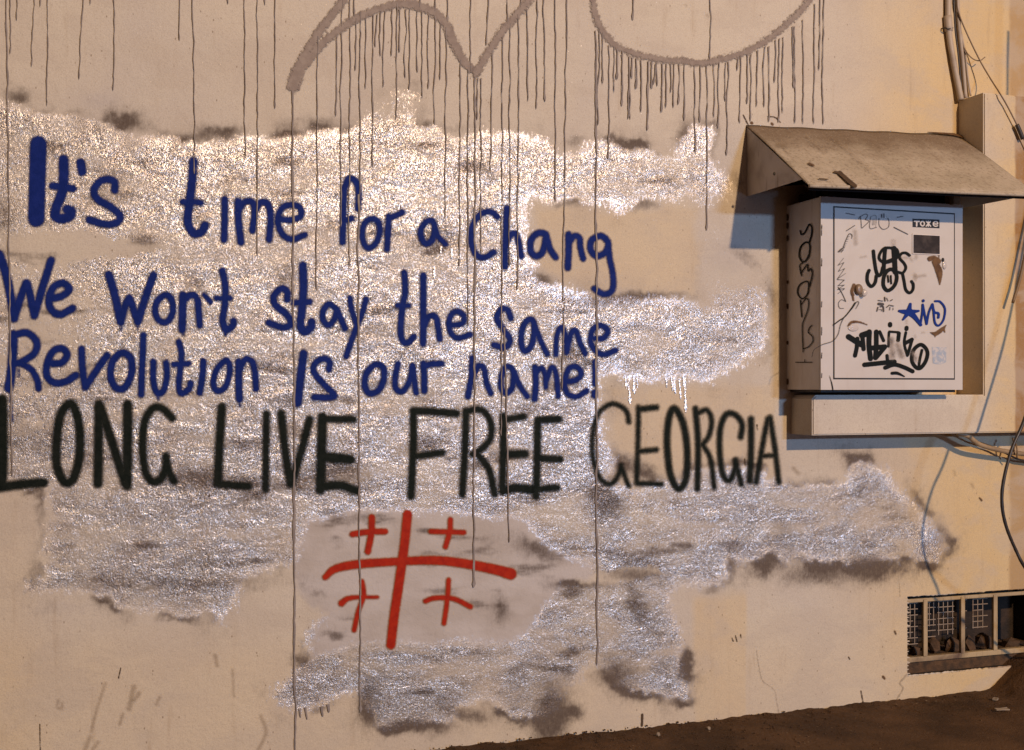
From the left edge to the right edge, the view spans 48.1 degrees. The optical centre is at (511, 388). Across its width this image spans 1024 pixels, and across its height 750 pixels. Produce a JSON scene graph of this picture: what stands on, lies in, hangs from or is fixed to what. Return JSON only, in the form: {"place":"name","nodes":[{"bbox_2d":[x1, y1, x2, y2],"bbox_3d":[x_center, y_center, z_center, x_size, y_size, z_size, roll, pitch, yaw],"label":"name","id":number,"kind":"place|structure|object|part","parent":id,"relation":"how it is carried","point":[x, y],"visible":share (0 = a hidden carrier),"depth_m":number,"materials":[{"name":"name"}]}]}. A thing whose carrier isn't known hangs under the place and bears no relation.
{"place":"outdoors","nodes":[
{"label":"outdoors","id":0,"kind":"place"},
{"bbox_2d":[437,652,1023,749],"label":"ground","id":1,"kind":"structure","parent":0,"point":[1004,732],"depth_m":5.42,"materials":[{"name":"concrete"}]},
{"bbox_2d":[0,0,1023,749],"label":"graffiti wall","id":2,"kind":"structure","parent":1,"relation":"on","point":[392,374],"depth_m":5.17,"materials":[{"name":"paint"}]},
{"bbox_2d":[786,196,962,391],"bbox_3d":[1.782,-0.449,5.694,0.880,0.932,0.339,0,0,-18],"label":"meter cabinet","id":3,"kind":"object","parent":2,"relation":"attached to","point":[874,295],"visible":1,"depth_m":5.57,"materials":[{"name":"metal"}]},
{"bbox_3d":[1.863,-0.458,5.583,0.690,0.813,0.012,0,0,-19],"label":"door","id":4,"kind":"part","parent":3,"relation":"part of","materials":[{"name":"metal"}]},
{"bbox_2d":[912,233,939,254],"bbox_3d":[2.034,-0.709,5.632,0.166,0.101,0.005,0,0,-19],"label":"window frame","id":5,"kind":"structure","parent":3,"relation":"in","point":[912,233],"depth_m":5.62,"materials":[{"name":"metal"}]},
{"bbox_2d":[913,235,939,253],"bbox_3d":[2.035,-0.709,5.630,0.154,0.089,0.005,0,0,-18],"label":"meter window","id":6,"kind":"structure","parent":3,"relation":"in","point":[929,244],"depth_m":5.63,"materials":[{"name":"grey glass"}]},
{"bbox_2d":[746,125,1023,207],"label":"sloping canopy","id":7,"kind":"object","parent":2,"relation":"attached to","point":[949,168],"visible":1,"depth_m":5.56,"materials":[{"name":"brown metal"}]},
{"bbox_2d":[791,93,1023,434],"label":"pipe casing","id":8,"kind":"object","parent":2,"relation":"attached to","point":[989,398],"visible":0.97,"depth_m":5.91,"materials":[{"name":"beige paint"}]},
{"bbox_2d":[955,433,1023,455],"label":"sleeved cable","id":9,"kind":"object","parent":8,"relation":"attached to","point":[972,439],"visible":0.88,"depth_m":5.97,"materials":[{"name":"beige plastic"}]},
{"bbox_2d":[981,442,1023,460],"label":"thin brown cable","id":10,"kind":"object","parent":8,"relation":"hanging from","point":[1011,456],"visible":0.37,"depth_m":6.11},
{"bbox_2d":[942,0,971,100],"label":"conduit bundle","id":11,"kind":"object","parent":2,"relation":"attached to","point":[948,30],"visible":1,"depth_m":6.02,"materials":[{"name":"beige plastic"}]},
{"bbox_2d":[907,590,1023,662],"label":"basement grille","id":12,"kind":"object","parent":2,"relation":"attached to","point":[962,652],"visible":0.91,"depth_m":6.11,"materials":[{"name":"metal"}]},
{"bbox_2d":[907,638,1023,672],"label":"window sill","id":13,"kind":"structure","parent":2,"relation":"in","point":[951,664],"depth_m":6.14,"materials":[{"name":"concrete"}]},
{"bbox_2d":[909,646,919,655],"bbox_3d":[2.151,1.412,6.126,0.058,0.070,0.053,0,0,19],"label":"rubble","id":14,"kind":"object","parent":13,"relation":"on","point":[914,651],"visible":0.75,"depth_m":6.12,"materials":[{"name":"stone"}]},
{"bbox_2d":[928,637,939,653],"bbox_3d":[2.267,1.383,6.159,0.065,0.116,0.056,0,0,-18],"label":"rubble","id":15,"kind":"object","parent":13,"relation":"on","point":[934,645],"visible":0.94,"depth_m":6.14,"materials":[{"name":"stone"}]},
{"bbox_2d":[944,636,958,651],"bbox_3d":[2.373,1.396,6.213,0.099,0.115,0.075,0,0,-18],"label":"rubble","id":16,"kind":"object","parent":13,"relation":"on","point":[951,643],"visible":0.84,"depth_m":6.18,"materials":[{"name":"stone"}]},
{"bbox_2d":[965,635,975,650],"bbox_3d":[2.488,1.404,6.240,0.073,0.132,0.080,0,0,-3],"label":"rubble","id":17,"kind":"object","parent":13,"relation":"on","point":[970,643],"visible":0.56,"depth_m":6.22,"materials":[{"name":"stone"}]},
{"bbox_2d":[975,632,991,649],"bbox_3d":[2.574,1.393,6.266,0.084,0.123,0.093,0,0,-43],"label":"rubble","id":18,"kind":"object","parent":13,"relation":"on","point":[983,641],"visible":0.88,"depth_m":6.24,"materials":[{"name":"stone"}]},
{"bbox_2d":[1001,637,1019,646],"bbox_3d":[2.748,1.421,6.333,0.098,0.102,0.096,0,0,14],"label":"rubble","id":19,"kind":"object","parent":13,"relation":"on","point":[1010,642],"visible":0.59,"depth_m":6.29,"materials":[{"name":"stone"}]},
{"bbox_2d":[956,0,1023,139],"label":"hanging wire","id":20,"kind":"object","parent":2,"relation":"attached to","point":[983,65],"visible":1,"depth_m":6.02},
{"bbox_2d":[1011,255,1023,302],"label":"dangling cable","id":21,"kind":"object","parent":20,"relation":"hanging from","point":[1018,284],"visible":1,"depth_m":5.87,"materials":[{"name":"brown metal"}]},
{"bbox_2d":[1015,124,1023,139],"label":"wire connector","id":22,"kind":"object","parent":20,"relation":"attached to","point":[1019,131],"visible":1,"depth_m":5.92,"materials":[{"name":"black plastic"}]},
{"bbox_2d":[1000,416,1023,567],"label":"hanging cable","id":23,"kind":"object","parent":2,"relation":"attached to","point":[1002,493],"visible":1,"depth_m":5.52,"materials":[{"name":"black rubber"}]},
{"bbox_2d":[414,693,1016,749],"bbox_3d":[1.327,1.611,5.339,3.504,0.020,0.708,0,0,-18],"label":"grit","id":24,"kind":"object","parent":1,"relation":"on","point":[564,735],"visible":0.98,"depth_m":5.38,"materials":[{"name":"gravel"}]},
{"bbox_2d":[994,707,1009,710],"bbox_3d":[2.438,1.594,5.707,0.070,0.010,0.024,0,0,-7],"label":"paper scrap","id":25,"kind":"object","parent":1,"relation":"on","point":[1004,708],"visible":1,"depth_m":5.71,"materials":[{"name":"white paper"}]}
]}

